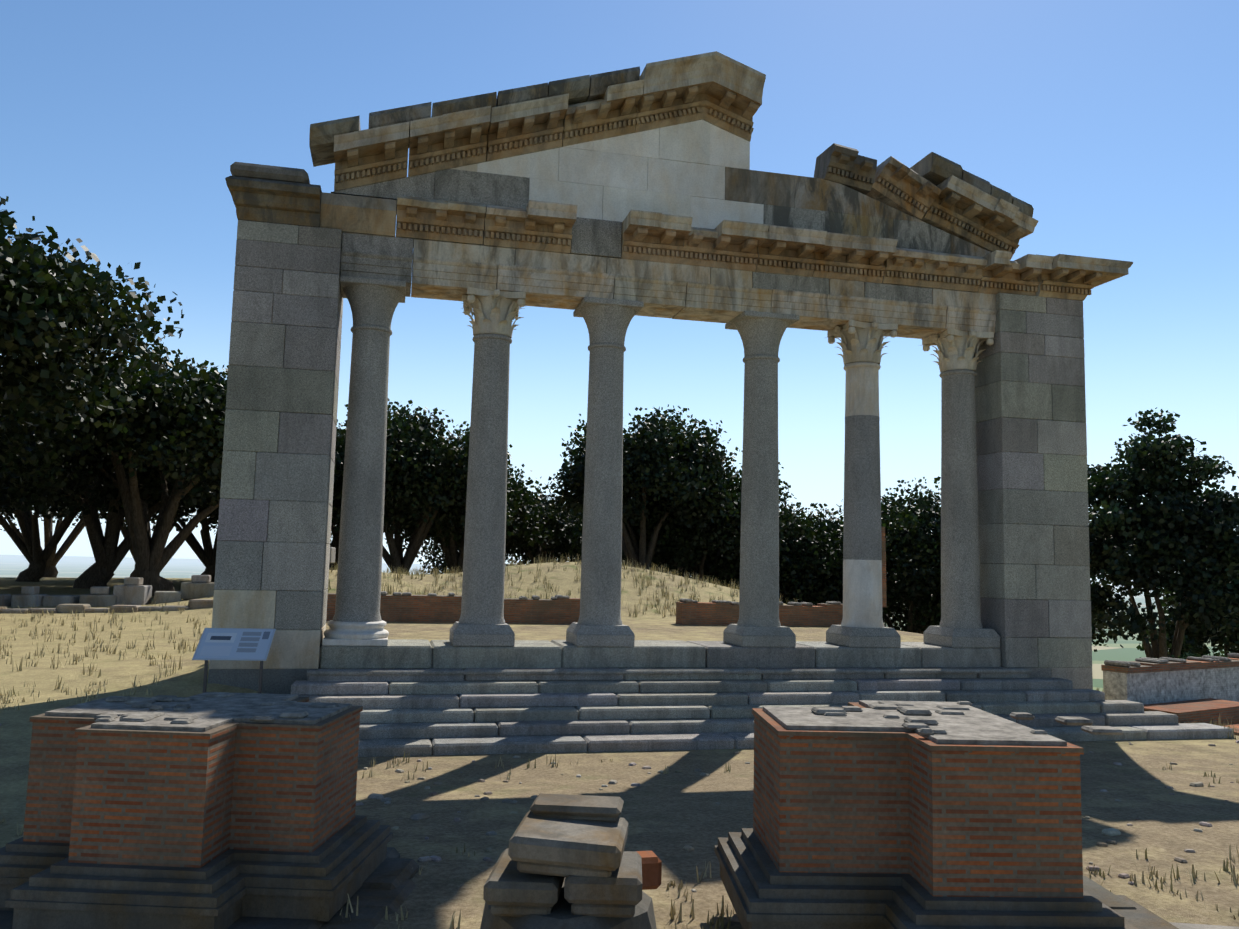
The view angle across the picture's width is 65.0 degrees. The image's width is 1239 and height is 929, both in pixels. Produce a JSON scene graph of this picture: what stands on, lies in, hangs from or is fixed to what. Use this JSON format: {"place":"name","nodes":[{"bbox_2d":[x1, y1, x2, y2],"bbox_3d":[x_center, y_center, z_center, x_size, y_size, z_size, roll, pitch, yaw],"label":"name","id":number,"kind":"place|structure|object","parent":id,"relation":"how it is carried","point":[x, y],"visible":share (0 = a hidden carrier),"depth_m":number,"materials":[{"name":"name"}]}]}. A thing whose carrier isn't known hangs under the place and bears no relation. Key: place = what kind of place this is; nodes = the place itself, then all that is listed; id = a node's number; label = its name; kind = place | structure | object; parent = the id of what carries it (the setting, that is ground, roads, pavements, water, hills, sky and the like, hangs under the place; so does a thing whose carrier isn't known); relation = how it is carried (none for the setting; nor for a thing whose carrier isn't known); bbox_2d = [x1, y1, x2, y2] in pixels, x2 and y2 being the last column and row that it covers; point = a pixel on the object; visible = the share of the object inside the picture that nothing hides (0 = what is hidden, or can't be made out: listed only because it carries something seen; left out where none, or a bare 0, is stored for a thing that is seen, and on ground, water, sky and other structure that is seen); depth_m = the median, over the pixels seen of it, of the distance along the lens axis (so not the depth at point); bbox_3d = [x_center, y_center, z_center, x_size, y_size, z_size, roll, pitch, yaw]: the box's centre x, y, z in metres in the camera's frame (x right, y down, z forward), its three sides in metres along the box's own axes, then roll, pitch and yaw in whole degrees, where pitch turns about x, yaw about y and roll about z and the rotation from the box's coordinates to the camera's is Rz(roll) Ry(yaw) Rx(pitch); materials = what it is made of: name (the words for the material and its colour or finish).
{"place":"outdoors","nodes":[
{"label":"outdoors","id":0,"kind":"place"},
{"bbox_2d":[0,555,1238,928],"bbox_3d":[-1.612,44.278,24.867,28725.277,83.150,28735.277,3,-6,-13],"label":"ground","id":1,"kind":"structure","parent":0,"point":[670,815],"depth_m":11.79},
{"bbox_2d":[0,498,156,577],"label":"tree","id":2,"kind":"object","parent":1,"relation":"on","point":[53,560],"depth_m":64.20,"materials":[{"name":"brown plant"}]},
{"bbox_2d":[0,487,157,581],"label":"tree","id":3,"kind":"object","parent":1,"relation":"on","point":[34,556],"depth_m":46.73,"materials":[{"name":"brown plant"}]},
{"bbox_2d":[0,196,188,465],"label":"oak","id":4,"kind":"object","parent":1,"relation":"on","point":[50,303],"visible":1,"depth_m":24.26,"materials":[{"name":"green plant"}]},
{"bbox_2d":[0,382,219,588],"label":"oak","id":5,"kind":"object","parent":1,"relation":"on","point":[109,553],"depth_m":40.09,"materials":[{"name":"green plant"}]},
{"bbox_2d":[0,342,227,595],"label":"oak","id":6,"kind":"object","parent":1,"relation":"on","point":[171,418],"depth_m":32.17,"materials":[{"name":"green plant"}]},
{"bbox_2d":[52,502,217,576],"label":"tree","id":7,"kind":"object","parent":1,"relation":"on","point":[125,532],"depth_m":55.92,"materials":[{"name":"plant"}]},
{"bbox_2d":[95,499,218,581],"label":"tree","id":8,"kind":"object","parent":1,"relation":"on","point":[206,555],"depth_m":52.09,"materials":[{"name":"brown plant"}]},
{"bbox_2d":[0,815,418,928],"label":"pier base","id":9,"kind":"object","parent":1,"relation":"on","point":[45,885],"visible":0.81,"depth_m":6.27,"materials":[{"name":"grey stone"}]},
{"bbox_2d":[23,692,362,867],"bbox_3d":[-3.023,2.184,7.050,2.030,0.894,1.730,1,-6,3],"label":"brick pedestal","id":10,"kind":"object","parent":9,"relation":"on","point":[199,780],"visible":1,"depth_m":6.54,"materials":[{"name":"brown brick"}]},
{"bbox_2d":[203,660,262,692],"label":"sign posts","id":11,"kind":"object","parent":1,"relation":"on","point":[206,672],"visible":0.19,"depth_m":13.88,"materials":[{"name":"grey metal"}]},
{"bbox_2d":[192,628,275,660],"bbox_3d":[-5.512,2.574,13.941,1.049,0.412,0.625,3,-6,-13],"label":"panel","id":12,"kind":"object","parent":11,"relation":"on","point":[241,644],"visible":1,"depth_m":13.92,"materials":[{"name":"paint"}]},
{"bbox_2d":[140,429,345,509],"bbox_3d":[-17.415,1.332,44.625,9.926,9.296,10.341,3,-6,-13],"label":"tree","id":13,"kind":"object","parent":1,"relation":"on","point":[339,432],"depth_m":44.00,"materials":[{"name":"green plant"}]},
{"bbox_2d":[196,508,336,546],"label":"tree","id":14,"kind":"object","parent":1,"relation":"on","point":[331,532],"depth_m":58.00,"materials":[{"name":"green plant"}]},
{"bbox_2d":[329,419,419,569],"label":"tree","id":15,"kind":"object","parent":1,"relation":"on","point":[335,540],"depth_m":50.69,"materials":[{"name":"green plant"}]},
{"bbox_2d":[332,398,521,573],"bbox_3d":[-10.566,1.741,46.860,11.269,9.322,11.376,3,-6,-13],"label":"oak","id":16,"kind":"object","parent":1,"relation":"on","point":[415,449],"depth_m":43.89,"materials":[{"name":"green plant"}]},
{"bbox_2d":[383,453,553,572],"bbox_3d":[-8.633,3.152,52.919,10.499,7.899,9.962,3,-6,-13],"label":"oak","id":17,"kind":"object","parent":1,"relation":"on","point":[524,492],"depth_m":52.20,"materials":[{"name":"green plant"}]},
{"bbox_2d":[410,491,564,550],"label":"tree","id":18,"kind":"object","parent":1,"relation":"on","point":[548,526],"depth_m":56.68,"materials":[{"name":"green plant"}]},
{"bbox_2d":[405,540,573,574],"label":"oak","id":19,"kind":"object","parent":1,"relation":"on","point":[438,560],"depth_m":66.60,"materials":[{"name":"green plant"}]},
{"bbox_2d":[505,497,582,563],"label":"tree","id":20,"kind":"object","parent":1,"relation":"on","point":[529,547],"depth_m":59.43,"materials":[{"name":"green plant"}]},
{"bbox_2d":[480,793,661,928],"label":"stone pile","id":21,"kind":"object","parent":1,"relation":"on","point":[564,861],"visible":1,"depth_m":5.51,"materials":[{"name":"grey stone"}]},
{"bbox_2d":[0,553,1238,928],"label":"grass tufts","id":22,"kind":"object","parent":1,"relation":"on","point":[406,759],"visible":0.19,"depth_m":18.33,"materials":[{"name":"beige plant"}]},
{"bbox_2d":[0,547,1238,928],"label":"loose stones","id":23,"kind":"object","parent":1,"relation":"on","point":[130,593],"visible":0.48,"depth_m":26.83,"materials":[{"name":"grey stone"}]},
{"bbox_2d":[0,723,1238,921],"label":"pebbles","id":24,"kind":"object","parent":1,"relation":"on","point":[734,918],"visible":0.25,"depth_m":9.70,"materials":[{"name":"stone"}]},
{"bbox_2d":[546,507,712,578],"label":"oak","id":25,"kind":"object","parent":1,"relation":"on","point":[576,541],"depth_m":56.61,"materials":[{"name":"green plant"}]},
{"bbox_2d":[534,404,742,569],"bbox_3d":[1.174,1.801,48.839,10.718,10.077,11.558,3,-6,-13],"label":"oak","id":26,"kind":"object","parent":1,"relation":"on","point":[684,468],"depth_m":46.57,"materials":[{"name":"green plant"}]},
{"bbox_2d":[623,514,730,585],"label":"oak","id":27,"kind":"object","parent":1,"relation":"on","point":[697,564],"depth_m":56.21,"materials":[{"name":"green plant"}]},
{"bbox_2d":[208,51,1232,756],"bbox_3d":[1.726,-1.254,16.740,17.288,11.905,3.530,3,-6,-13],"label":"monument","id":28,"kind":"object","parent":1,"relation":"on","point":[646,193],"visible":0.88,"depth_m":16.73,"materials":[{"name":"stone"}]},
{"bbox_2d":[324,284,982,638],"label":"columns","id":29,"kind":"structure","parent":28,"relation":"on","point":[357,615],"depth_m":16.94,"materials":[{"name":"stone"}]},
{"bbox_2d":[622,460,831,587],"bbox_3d":[4.886,4.831,52.780,12.662,10.024,12.075,3,-6,-13],"label":"oak","id":30,"kind":"object","parent":1,"relation":"on","point":[687,538],"depth_m":49.81,"materials":[{"name":"green plant"}]},
{"bbox_2d":[326,527,1238,734],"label":"brick walls","id":31,"kind":"structure","parent":1,"relation":"on","point":[1205,688],"depth_m":23.27,"materials":[{"name":"brown brick"}]},
{"bbox_2d":[697,503,907,625],"bbox_3d":[9.677,6.572,52.979,10.587,9.135,10.096,3,-6,-13],"label":"oak","id":32,"kind":"object","parent":1,"relation":"on","point":[793,585],"depth_m":49.86,"materials":[{"name":"green plant"}]},
{"bbox_2d":[806,476,940,633],"bbox_3d":[15.510,6.281,51.965,11.855,11.088,12.322,3,-6,-13],"label":"oak","id":33,"kind":"object","parent":1,"relation":"on","point":[909,534],"depth_m":49.16,"materials":[{"name":"green plant"}]},
{"bbox_2d":[882,530,937,631],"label":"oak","id":34,"kind":"object","parent":1,"relation":"on","point":[894,621],"depth_m":55.63,"materials":[{"name":"green plant"}]},
{"bbox_2d":[714,828,1178,928],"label":"pier base","id":35,"kind":"object","parent":1,"relation":"on","point":[763,892],"visible":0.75,"depth_m":5.62,"materials":[{"name":"grey stone"}]},
{"bbox_2d":[752,700,1123,897],"bbox_3d":[2.003,2.081,6.370,2.131,0.894,1.730,2,-6,-2],"label":"brick pedestal","id":36,"kind":"object","parent":35,"relation":"on","point":[954,799],"visible":1,"depth_m":5.86,"materials":[{"name":"brown brick"}]},
{"bbox_2d":[891,554,1128,651],"bbox_3d":[19.943,7.755,50.125,10.902,10.124,11.312,3,-6,-13],"label":"oak","id":37,"kind":"object","parent":1,"relation":"on","point":[933,617],"depth_m":48.57,"materials":[{"name":"green plant"}]},
{"bbox_2d":[1087,407,1238,658],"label":"tree","id":38,"kind":"object","parent":1,"relation":"on","point":[1151,471],"depth_m":37.83,"materials":[{"name":"green plant"}]},
{"bbox_2d":[1140,652,1227,658],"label":"stones","id":39,"kind":"object","parent":1,"relation":"on","point":[1187,654],"visible":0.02,"depth_m":32.61,"materials":[{"name":"grey stone"}]},
{"bbox_2d":[1136,570,1238,657],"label":"tree","id":40,"kind":"object","parent":1,"relation":"on","point":[1194,643],"depth_m":45.88,"materials":[{"name":"green plant"}]},
{"bbox_2d":[0,0,1238,578],"label":"sky","id":41,"kind":"structure","parent":0,"point":[124,123],"materials":[{"name":"blue"}]}
]}

